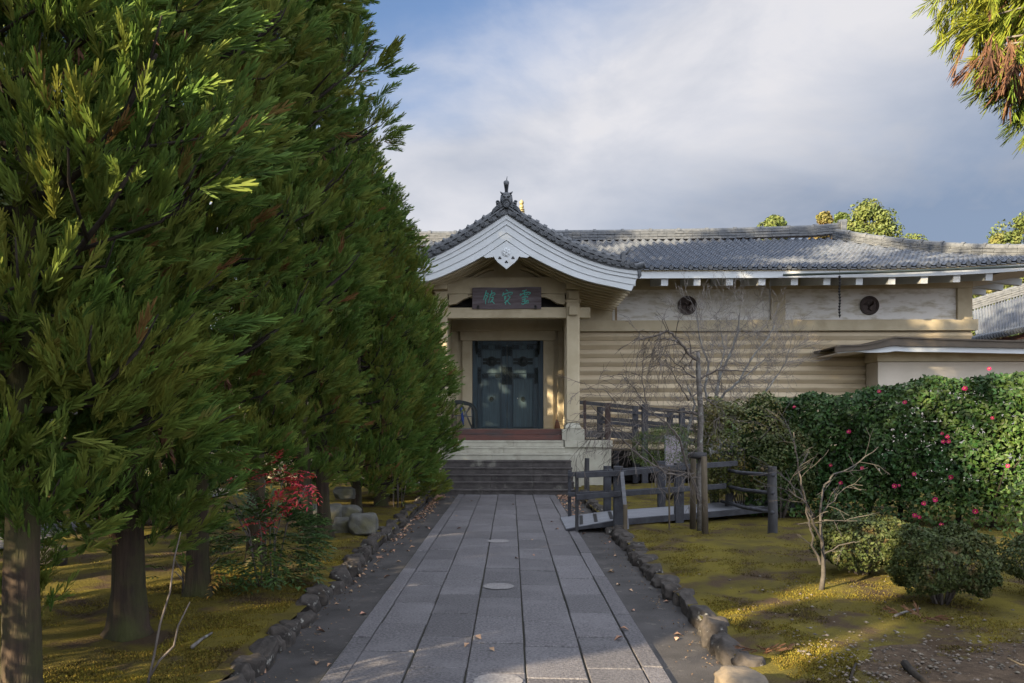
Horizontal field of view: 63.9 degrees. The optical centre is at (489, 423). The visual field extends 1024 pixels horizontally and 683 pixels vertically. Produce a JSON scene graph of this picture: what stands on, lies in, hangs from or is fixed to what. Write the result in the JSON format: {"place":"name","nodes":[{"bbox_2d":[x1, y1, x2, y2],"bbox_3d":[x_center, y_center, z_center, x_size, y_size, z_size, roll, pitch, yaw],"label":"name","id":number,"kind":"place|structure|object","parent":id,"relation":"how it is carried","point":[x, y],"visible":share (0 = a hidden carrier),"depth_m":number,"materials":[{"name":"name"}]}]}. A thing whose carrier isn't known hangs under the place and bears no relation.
{"place":"outdoors","nodes":[
{"label":"outdoors","id":0,"kind":"place"},
{"bbox_2d":[0,488,245,548],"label":"gravel walk","id":1,"kind":"structure","parent":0,"point":[2,541],"depth_m":12.29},
{"bbox_2d":[0,482,437,682],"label":"moss lawn","id":2,"kind":"structure","parent":0,"point":[94,582],"depth_m":7.40,"materials":[{"name":"plant"}]},
{"bbox_2d":[40,544,67,565],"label":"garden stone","id":3,"kind":"object","parent":2,"relation":"on","point":[64,563],"visible":0.18,"depth_m":9.18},
{"bbox_2d":[0,0,300,682],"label":"cedar tree","id":4,"kind":"object","parent":2,"relation":"on","point":[104,175],"visible":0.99,"depth_m":4.41,"materials":[{"name":"green plant"}]},
{"bbox_2d":[144,442,186,524],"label":"understorey shrub","id":5,"kind":"object","parent":2,"relation":"on","point":[177,498],"visible":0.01,"depth_m":12.34,"materials":[{"name":"green plant"}]},
{"bbox_2d":[147,532,189,682],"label":"dead sapling","id":6,"kind":"object","parent":2,"relation":"on","point":[151,671],"visible":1,"depth_m":5.00,"materials":[{"name":"wood"}]},
{"bbox_2d":[0,0,368,642],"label":"cedar tree","id":7,"kind":"object","parent":2,"relation":"on","point":[127,618],"visible":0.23,"depth_m":6.15,"materials":[{"name":"green plant"}]},
{"bbox_2d":[145,435,226,494],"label":"understorey shrub","id":8,"kind":"object","parent":2,"relation":"on","point":[217,488],"visible":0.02,"depth_m":16.91,"materials":[{"name":"green plant"}]},
{"bbox_2d":[145,552,252,597],"bbox_3d":[-2.719,1.552,7.537,1.115,0.825,0.686,0,0,-34],"label":"nandina shrub","id":9,"kind":"object","parent":2,"relation":"on","point":[189,558],"visible":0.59,"depth_m":7.54,"materials":[{"name":"green plant"}]},
{"bbox_2d":[3,0,418,598],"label":"cedar tree","id":10,"kind":"object","parent":2,"relation":"on","point":[198,573],"visible":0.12,"depth_m":7.53,"materials":[{"name":"green plant"}]},
{"bbox_2d":[206,450,337,595],"bbox_3d":[-2.233,1.063,8.072,1.438,1.713,1.636,0,0,2],"label":"nandina shrub","id":11,"kind":"object","parent":2,"relation":"on","point":[293,514],"visible":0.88,"depth_m":7.93,"materials":[{"name":"green plant"}]},
{"bbox_2d":[242,448,328,490],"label":"understorey shrub","id":12,"kind":"object","parent":2,"relation":"on","point":[282,480],"visible":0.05,"depth_m":18.87,"materials":[{"name":"green plant"}]},
{"bbox_2d":[185,0,413,567],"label":"cedar tree","id":13,"kind":"object","parent":2,"relation":"on","point":[319,352],"visible":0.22,"depth_m":9.29,"materials":[{"name":"green plant"}]},
{"bbox_2d":[246,1,379,543],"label":"cedar tree","id":14,"kind":"object","parent":2,"relation":"on","point":[331,411],"visible":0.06,"depth_m":11.20,"materials":[{"name":"green plant"}]},
{"bbox_2d":[313,503,341,527],"bbox_3d":[-2.462,1.454,12.491,0.430,0.490,0.283,0,0,2],"label":"boulder","id":15,"kind":"object","parent":2,"relation":"on","point":[336,509],"visible":0.23,"depth_m":12.41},
{"bbox_2d":[282,3,393,538],"bbox_3d":[-2.565,-4.013,11.812,2.272,11.405,2.185,0,0,29],"label":"cedar tree","id":16,"kind":"object","parent":2,"relation":"on","point":[322,487],"visible":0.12,"depth_m":11.71,"materials":[{"name":"green plant"}]},
{"bbox_2d":[332,517,349,532],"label":"boulder","id":17,"kind":"object","parent":2,"relation":"on","point":[340,525],"visible":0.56,"depth_m":12.08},
{"bbox_2d":[333,487,355,499],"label":"boulder","id":18,"kind":"object","parent":2,"relation":"on","point":[344,493],"visible":1,"depth_m":13.48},
{"bbox_2d":[342,505,361,516],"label":"boulder","id":19,"kind":"object","parent":2,"relation":"on","point":[348,510],"visible":0.37,"depth_m":12.83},
{"bbox_2d":[348,512,378,535],"bbox_3d":[-1.844,1.495,12.028,0.408,0.366,0.365,0,0,2],"label":"boulder","id":20,"kind":"object","parent":2,"relation":"on","point":[364,524],"visible":0.87,"depth_m":11.87,"materials":[{"name":"stone"}]},
{"bbox_2d":[299,104,432,512],"bbox_3d":[-2.369,-2.083,14.153,2.781,7.491,2.756,0,0,2],"label":"cedar tree","id":21,"kind":"object","parent":2,"relation":"on","point":[398,375],"visible":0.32,"depth_m":13.73,"materials":[{"name":"green plant"}]},
{"bbox_2d":[325,180,452,505],"bbox_3d":[-2.217,-1.587,16.136,3.012,6.541,2.991,0,0,2],"label":"cedar tree","id":22,"kind":"object","parent":2,"relation":"on","point":[416,262],"visible":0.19,"depth_m":15.97,"materials":[{"name":"green plant"}]},
{"bbox_2d":[339,203,447,501],"bbox_3d":[-2.283,-1.580,17.146,2.854,6.541,3.081,0,0,2],"label":"cedar tree","id":23,"kind":"object","parent":2,"relation":"on","point":[432,405],"visible":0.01,"depth_m":16.95,"materials":[{"name":"green plant"}]},
{"bbox_2d":[369,457,425,507],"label":"nandina shrub","id":24,"kind":"object","parent":2,"relation":"on","point":[398,495],"visible":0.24,"depth_m":15.98,"materials":[{"name":"green plant"}]},
{"bbox_2d":[362,269,465,498],"bbox_3d":[-1.973,-1.168,17.828,2.952,5.686,3.028,0,0,2],"label":"cedar tree","id":25,"kind":"object","parent":2,"relation":"on","point":[452,373],"visible":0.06,"depth_m":17.59,"materials":[{"name":"green plant"}]},
{"bbox_2d":[364,338,467,500],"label":"cedar tree","id":26,"kind":"object","parent":2,"relation":"on","point":[449,442],"visible":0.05,"depth_m":18.40,"materials":[{"name":"green plant"}]},
{"bbox_2d":[255,495,722,682],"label":"path bed","id":27,"kind":"object","parent":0,"point":[677,666],"visible":0.11,"depth_m":7.51,"materials":[{"name":"soil"}]},
{"bbox_2d":[230,653,265,677],"bbox_3d":[-1.685,1.715,5.693,0.247,0.229,0.159,4,9,3],"label":"kerb stone","id":28,"kind":"object","parent":27,"relation":"on","point":[256,662],"visible":0.59,"depth_m":5.66,"materials":[{"name":"stone"}]},
{"bbox_2d":[249,636,278,670],"bbox_3d":[-1.669,1.702,5.996,0.212,0.199,0.466,2,7,-5],"label":"kerb stone","id":29,"kind":"object","parent":27,"relation":"on","point":[267,647],"visible":0.57,"depth_m":5.95,"materials":[{"name":"stone"}]},
{"bbox_2d":[266,624,295,646],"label":"kerb stone","id":30,"kind":"object","parent":27,"relation":"on","point":[287,635],"visible":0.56,"depth_m":6.44,"materials":[{"name":"stone"}]},
{"bbox_2d":[328,568,352,587],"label":"kerb stone","id":31,"kind":"object","parent":27,"relation":"on","point":[340,574],"visible":0.68,"depth_m":8.72,"materials":[{"name":"stone"}]},
{"bbox_2d":[264,494,681,672],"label":"fallen leaves","id":32,"kind":"object","parent":27,"relation":"on","point":[431,510],"visible":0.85,"depth_m":12.56,"materials":[{"name":"brown plant"}]},
{"bbox_2d":[253,496,717,682],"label":"gutter debris","id":33,"kind":"object","parent":27,"relation":"on","point":[417,528],"visible":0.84,"depth_m":7.98,"materials":[{"name":"brown plant"}]},
{"bbox_2d":[661,582,678,599],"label":"kerb stone","id":34,"kind":"object","parent":27,"relation":"on","point":[668,589],"visible":0.7,"depth_m":8.13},
{"bbox_2d":[707,632,730,654],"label":"kerb stone","id":35,"kind":"object","parent":27,"relation":"on","point":[714,638],"visible":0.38,"depth_m":6.25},
{"bbox_2d":[714,665,768,682],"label":"kerb boulder","id":36,"kind":"object","parent":27,"relation":"on","point":[732,674],"visible":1,"depth_m":4.84,"materials":[{"name":"stone"}]},
{"bbox_2d":[318,494,671,682],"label":"path","id":37,"kind":"structure","parent":0,"point":[376,650],"depth_m":7.44,"materials":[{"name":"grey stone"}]},
{"bbox_2d":[473,539,522,682],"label":"path wear mark","id":38,"kind":"object","parent":37,"relation":"on","point":[497,678],"visible":1,"depth_m":5.56,"materials":[{"name":"stone"}]},
{"bbox_2d":[5,0,1023,328],"label":"sky","id":39,"kind":"structure","parent":0,"point":[594,114],"materials":[{"name":"blue"}]},
{"bbox_2d":[221,480,1023,682],"bbox_3d":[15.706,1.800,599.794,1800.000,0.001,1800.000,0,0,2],"label":"ground","id":40,"kind":"structure","parent":0,"point":[626,482],"depth_m":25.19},
{"bbox_2d":[0,63,92,338],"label":"conifer tree","id":41,"kind":"object","parent":40,"relation":"on","point":[4,202],"depth_m":17.86,"materials":[{"name":"green plant"}]},
{"bbox_2d":[218,672,247,682],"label":"kerb stone","id":42,"kind":"object","parent":40,"relation":"on","point":[239,678],"visible":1,"depth_m":5.23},
{"bbox_2d":[227,662,254,682],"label":"kerb stone","id":43,"kind":"object","parent":40,"relation":"on","point":[247,670],"visible":0.69,"depth_m":5.47,"materials":[{"name":"stone"}]},
{"bbox_2d":[267,635,286,652],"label":"kerb stone","id":44,"kind":"object","parent":40,"relation":"on","point":[281,644],"visible":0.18,"depth_m":6.30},
{"bbox_2d":[279,619,300,636],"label":"kerb stone","id":45,"kind":"object","parent":40,"relation":"on","point":[293,625],"visible":0.41,"depth_m":6.71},
{"bbox_2d":[294,610,317,628],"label":"kerb stone","id":46,"kind":"object","parent":40,"relation":"on","point":[308,619],"visible":0.52,"depth_m":7.07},
{"bbox_2d":[295,593,320,613],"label":"kerb stone","id":47,"kind":"object","parent":40,"relation":"on","point":[311,602],"visible":0.62,"depth_m":7.47,"materials":[{"name":"stone"}]},
{"bbox_2d":[305,585,328,605],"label":"kerb stone","id":48,"kind":"object","parent":40,"relation":"on","point":[320,592],"visible":0.52,"depth_m":7.86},
{"bbox_2d":[312,583,332,601],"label":"kerb stone","id":49,"kind":"object","parent":40,"relation":"on","point":[328,590],"visible":0.33,"depth_m":8.11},
{"bbox_2d":[328,581,344,594],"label":"kerb stone","id":50,"kind":"object","parent":40,"relation":"on","point":[338,587],"visible":0.45,"depth_m":8.42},
{"bbox_2d":[341,560,361,576],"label":"kerb stone","id":51,"kind":"object","parent":40,"relation":"on","point":[354,568],"visible":0.54,"depth_m":9.37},
{"bbox_2d":[357,547,372,562],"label":"kerb stone","id":52,"kind":"object","parent":40,"relation":"on","point":[365,552],"visible":0.52,"depth_m":10.30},
{"bbox_2d":[360,539,375,554],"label":"kerb stone","id":53,"kind":"object","parent":40,"relation":"on","point":[370,542],"visible":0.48,"depth_m":10.96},
{"bbox_2d":[380,527,393,540],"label":"kerb stone","id":54,"kind":"object","parent":40,"relation":"on","point":[388,532],"visible":0.5,"depth_m":12.30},
{"bbox_2d":[386,519,398,533],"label":"kerb stone","id":55,"kind":"object","parent":40,"relation":"on","point":[391,523],"visible":0.43,"depth_m":13.12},
{"bbox_2d":[0,489,1023,682],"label":"moss tufts","id":56,"kind":"object","parent":40,"relation":"on","point":[806,664],"visible":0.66,"depth_m":6.71,"materials":[{"name":"plant"}]},
{"bbox_2d":[584,458,589,490],"bbox_3d":[2.304,1.273,19.345,0.125,0.937,0.120,0,0,-21],"label":"dark stake","id":57,"kind":"object","parent":40,"relation":"on","point":[586,480],"visible":0.5,"depth_m":19.30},
{"bbox_2d":[217,178,1023,495],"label":"museum hall","id":58,"kind":"structure","parent":40,"relation":"on","point":[905,310],"depth_m":24.68,"materials":[{"name":"wood"}]},
{"bbox_2d":[454,404,473,428],"bbox_3d":[-0.735,-0.242,23.902,0.541,0.765,0.574,0,0,2],"label":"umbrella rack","id":59,"kind":"object","parent":58,"relation":"on","point":[472,425],"visible":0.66,"depth_m":23.62,"materials":[{"name":"grey metal"}]},
{"bbox_2d":[454,400,477,428],"bbox_3d":[-0.683,-0.265,23.911,0.650,0.849,0.670,0,0,2],"label":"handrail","id":60,"kind":"object","parent":59,"relation":"on","point":[468,404],"visible":0.84,"depth_m":23.57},
{"bbox_2d":[478,345,506,427],"bbox_3d":[0.081,-1.136,24.942,0.907,2.543,0.129,0,0,2],"label":"door","id":61,"kind":"structure","parent":58,"relation":"in","point":[492,359],"depth_m":24.92,"materials":[{"name":"teal metal"}]},
{"bbox_2d":[472,287,540,308],"bbox_3d":[0.471,-3.409,22.200,1.868,0.598,0.090,0,0,2],"label":"name board","id":62,"kind":"object","parent":58,"relation":"attached to","point":[507,298],"visible":1,"depth_m":22.19,"materials":[{"name":"brown wood"}]},
{"bbox_2d":[507,345,537,427],"bbox_3d":[1.031,-1.136,24.917,0.978,2.543,0.129,0,0,2],"label":"door","id":63,"kind":"structure","parent":58,"relation":"in","point":[522,360],"depth_m":24.90,"materials":[{"name":"teal metal"}]},
{"bbox_2d":[580,400,747,482],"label":"access ramp","id":64,"kind":"structure","parent":58,"relation":"attached to","point":[644,477],"depth_m":22.43,"materials":[{"name":"wood"}]},
{"bbox_2d":[611,529,629,541],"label":"kerb stone","id":65,"kind":"object","parent":40,"relation":"on","point":[615,534],"visible":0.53,"depth_m":12.23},
{"bbox_2d":[615,532,633,545],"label":"kerb stone","id":66,"kind":"object","parent":40,"relation":"on","point":[622,535],"visible":0.42,"depth_m":11.77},
{"bbox_2d":[620,471,628,528],"bbox_3d":[2.090,1.180,12.678,0.061,0.888,0.168,0,0,-41],"label":"leaning plank","id":67,"kind":"object","parent":40,"relation":"on","point":[623,487],"visible":0.71,"depth_m":12.68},
{"bbox_2d":[623,504,626,529],"bbox_3d":[2.059,1.445,12.423,0.060,0.450,0.060,0,0,2],"label":"short stake","id":68,"kind":"object","parent":40,"relation":"on","point":[625,516],"visible":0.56,"depth_m":12.39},
{"bbox_2d":[627,544,644,554],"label":"kerb stone","id":69,"kind":"object","parent":40,"relation":"on","point":[634,547],"visible":0.45,"depth_m":10.82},
{"bbox_2d":[645,563,663,580],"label":"kerb stone","id":70,"kind":"object","parent":40,"relation":"on","point":[652,570],"visible":0.53,"depth_m":9.11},
{"bbox_2d":[650,574,670,587],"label":"kerb stone","id":71,"kind":"object","parent":40,"relation":"on","point":[655,582],"visible":0.37,"depth_m":8.79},
{"bbox_2d":[629,423,707,499],"bbox_3d":[3.838,0.798,17.481,1.757,1.657,1.398,0,0,2],"label":"pruned pine shrub","id":72,"kind":"object","parent":40,"relation":"on","point":[641,461],"visible":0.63,"depth_m":17.35,"materials":[{"name":"green plant"}]},
{"bbox_2d":[668,467,669,529],"bbox_3d":[2.739,1.146,12.484,0.032,0.988,0.024,0,0,2],"label":"garden cane","id":73,"kind":"object","parent":40,"relation":"on","point":[669,502],"visible":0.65,"depth_m":12.47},
{"bbox_2d":[660,575,679,588],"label":"kerb stone","id":74,"kind":"object","parent":40,"relation":"on","point":[671,578],"visible":0.34,"depth_m":8.52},
{"bbox_2d":[557,306,787,530],"bbox_3d":[2.631,-0.046,12.317,3.562,3.388,1.730,0,0,-15],"label":"weeping cherry tree","id":75,"kind":"object","parent":40,"relation":"on","point":[700,427],"visible":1,"depth_m":12.18,"materials":[{"name":"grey plant"}]},
{"bbox_2d":[664,435,682,464],"bbox_3d":[4.694,0.998,20.909,0.446,1.445,0.090,0,0,2],"label":"notice board","id":76,"kind":"object","parent":40,"relation":"on","point":[668,449],"visible":0.27,"depth_m":20.88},
{"bbox_2d":[560,458,802,530],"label":"boardwalk","id":77,"kind":"structure","parent":40,"relation":"on","point":[606,517],"depth_m":13.47,"materials":[{"name":"black wood"}]},
{"bbox_2d":[672,588,694,606],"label":"kerb stone","id":78,"kind":"object","parent":40,"relation":"on","point":[676,598],"visible":0.42,"depth_m":7.89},
{"bbox_2d":[679,590,697,617],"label":"kerb stone","id":79,"kind":"object","parent":40,"relation":"on","point":[685,599],"visible":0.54,"depth_m":7.52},
{"bbox_2d":[688,452,707,533],"bbox_3d":[3.118,1.029,12.383,0.284,1.223,0.634,0,0,2],"label":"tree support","id":80,"kind":"object","parent":40,"relation":"on","point":[702,456],"visible":0.89,"depth_m":12.11,"materials":[{"name":"brown wood"}]},
{"bbox_2d":[688,604,716,628],"bbox_3d":[1.842,1.707,7.105,0.202,0.261,0.453,-2,-7,4],"label":"kerb stone","id":81,"kind":"object","parent":40,"relation":"on","point":[694,617],"visible":0.47,"depth_m":7.03,"materials":[{"name":"stone"}]},
{"bbox_2d":[699,617,727,647],"bbox_3d":[1.778,1.679,6.496,0.214,0.274,0.265,6,-2,2],"label":"kerb stone","id":82,"kind":"object","parent":40,"relation":"on","point":[709,628],"visible":0.59,"depth_m":6.41,"materials":[{"name":"stone"}]},
{"bbox_2d":[697,615,729,635],"bbox_3d":[1.844,1.712,6.761,0.229,0.270,0.288,0,5,-5],"label":"kerb stone","id":83,"kind":"object","parent":40,"relation":"on","point":[721,618],"visible":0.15,"depth_m":6.71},
{"bbox_2d":[713,635,748,665],"bbox_3d":[1.779,1.708,5.972,0.199,0.199,0.450,1,10,-4],"label":"kerb stone","id":84,"kind":"object","parent":40,"relation":"on","point":[725,650],"visible":0.48,"depth_m":5.97,"materials":[{"name":"stone"}]},
{"bbox_2d":[694,430,768,497],"bbox_3d":[5.236,0.854,17.760,1.727,1.547,1.378,0,0,2],"label":"pruned pine shrub","id":85,"kind":"object","parent":40,"relation":"on","point":[729,450],"visible":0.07,"depth_m":17.58,"materials":[{"name":"green plant"}]},
{"bbox_2d":[639,264,832,463],"bbox_3d":[5.172,-0.902,17.288,4.084,4.993,3.036,0,0,2],"label":"bare tree","id":86,"kind":"object","parent":40,"relation":"on","point":[734,355],"visible":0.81,"depth_m":17.09,"materials":[{"name":"brown plant"}]},
{"bbox_2d":[692,390,796,514],"bbox_3d":[4.520,0.515,14.484,1.756,2.222,1.585,0,0,2],"label":"mixed shrub","id":87,"kind":"object","parent":40,"relation":"on","point":[733,409],"visible":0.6,"depth_m":14.02,"materials":[{"name":"green plant"}]},
{"bbox_2d":[731,651,765,666],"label":"kerb stone","id":88,"kind":"object","parent":40,"relation":"on","point":[744,659],"visible":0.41,"depth_m":5.56,"materials":[{"name":"stone"}]},
{"bbox_2d":[719,466,777,533],"bbox_3d":[4.146,1.155,13.198,0.201,1.072,2.646,0,0,0],"label":"log fence","id":89,"kind":"object","parent":40,"relation":"on","point":[771,493],"visible":0.63,"depth_m":11.94,"materials":[{"name":"wood"}]},
{"bbox_2d":[733,643,794,653],"bbox_3d":[1.950,1.573,5.700,0.432,0.088,0.301,0,0,2],"label":"fallen cedar spray","id":90,"kind":"object","parent":40,"relation":"on","point":[767,650],"visible":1,"depth_m":5.77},
{"bbox_2d":[757,214,786,239],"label":"broadleaf tree","id":91,"kind":"object","parent":40,"relation":"on","point":[774,220],"visible":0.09,"depth_m":49.14,"materials":[{"name":"green plant"}]},
{"bbox_2d":[740,422,819,518],"bbox_3d":[4.898,0.792,13.767,1.250,1.666,1.120,0,0,2],"label":"evergreen shrub","id":92,"kind":"object","parent":40,"relation":"on","point":[766,436],"visible":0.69,"depth_m":13.52,"materials":[{"name":"green plant"}]},
{"bbox_2d":[751,393,889,589],"bbox_3d":[3.213,0.664,7.885,1.361,1.937,1.037,0,0,14],"label":"bare sapling","id":93,"kind":"object","parent":40,"relation":"on","point":[822,564],"visible":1,"depth_m":7.92,"materials":[{"name":"brown plant"}]},
{"bbox_2d":[808,211,833,238],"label":"broadleaf tree","id":94,"kind":"object","parent":40,"relation":"on","point":[823,217],"visible":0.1,"depth_m":45.22,"materials":[{"name":"yellow plant"}]},
{"bbox_2d":[833,211,849,222],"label":"broadleaf tree","id":95,"kind":"object","parent":40,"relation":"on","point":[840,216],"visible":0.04,"depth_m":48.21,"materials":[{"name":"green plant"}]},
{"bbox_2d":[699,571,1023,682],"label":"fallen leaves","id":96,"kind":"object","parent":40,"relation":"on","point":[917,663],"visible":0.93,"depth_m":5.57,"materials":[{"name":"plant"}]},
{"bbox_2d":[809,511,913,574],"bbox_3d":[3.961,1.279,8.747,1.073,0.697,0.965,0,0,2],"label":"azalea shrub","id":97,"kind":"object","parent":40,"relation":"on","point":[866,525],"visible":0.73,"depth_m":8.52,"materials":[{"name":"green plant"}]},
{"bbox_2d":[845,198,904,244],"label":"broadleaf tree","id":98,"kind":"object","parent":40,"relation":"on","point":[882,223],"visible":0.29,"depth_m":45.81,"materials":[{"name":"green plant"}]},
{"bbox_2d":[728,367,1023,532],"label":"camellia hedge","id":99,"kind":"object","parent":40,"relation":"on","point":[826,426],"visible":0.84,"depth_m":12.75,"materials":[{"name":"green plant"}]},
{"bbox_2d":[902,233,927,240],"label":"broadleaf tree","id":100,"kind":"object","parent":40,"relation":"on","point":[912,235],"visible":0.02,"depth_m":53.92,"materials":[{"name":"green plant"}]},
{"bbox_2d":[883,600,951,621],"bbox_3d":[3.468,1.523,6.659,0.233,0.132,0.488,0,0,-28],"label":"fallen cedar spray","id":101,"kind":"object","parent":40,"relation":"on","point":[941,617],"visible":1,"depth_m":6.66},
{"bbox_2d":[856,642,1023,682],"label":"earth patch","id":102,"kind":"object","parent":40,"relation":"on","point":[973,667],"visible":0.32,"depth_m":5.39,"materials":[{"name":"soil"}]},
{"bbox_2d":[900,660,928,682],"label":"fallen branch","id":103,"kind":"object","parent":102,"relation":"on","point":[906,665],"visible":1,"depth_m":5.16,"materials":[{"name":"wood"}]},
{"bbox_2d":[910,0,1023,158],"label":"cedar tree","id":104,"kind":"object","parent":102,"relation":"on","point":[994,28],"visible":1,"depth_m":5.72,"materials":[{"name":"green plant"}]},
{"bbox_2d":[880,523,1003,604],"bbox_3d":[3.999,1.245,7.257,0.950,0.739,0.920,0,0,2],"label":"azalea shrub","id":105,"kind":"object","parent":40,"relation":"on","point":[962,542],"visible":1,"depth_m":7.01,"materials":[{"name":"green plant"}]},
{"bbox_2d":[971,278,1022,339],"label":"broadleaf tree","id":106,"kind":"object","parent":40,"relation":"on","point":[989,292],"visible":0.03,"depth_m":40.72,"materials":[{"name":"green plant"}]},
{"bbox_2d":[971,283,1023,339],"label":"neighbouring house","id":107,"kind":"structure","parent":40,"relation":"on","point":[997,317],"depth_m":34.78,"materials":[{"name":"grey tile"}]},
{"bbox_2d":[985,231,1022,333],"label":"broadleaf tree","id":108,"kind":"object","parent":40,"relation":"on","point":[998,238],"visible":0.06,"depth_m":42.92,"materials":[{"name":"green plant"}]},
{"bbox_2d":[986,211,1023,243],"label":"broadleaf tree","id":109,"kind":"object","parent":40,"relation":"on","point":[1016,235],"visible":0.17,"depth_m":47.08,"materials":[{"name":"green plant"}]},
{"bbox_2d":[992,533,1023,580],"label":"azalea shrub","id":110,"kind":"object","parent":40,"relation":"on","point":[1017,541],"visible":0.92,"depth_m":7.54,"materials":[{"name":"green plant"}]},
{"bbox_2d":[996,475,1023,538],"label":"camellia sapling","id":111,"kind":"object","parent":40,"relation":"on","point":[1014,495],"visible":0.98,"depth_m":8.93,"materials":[{"name":"green plant"}]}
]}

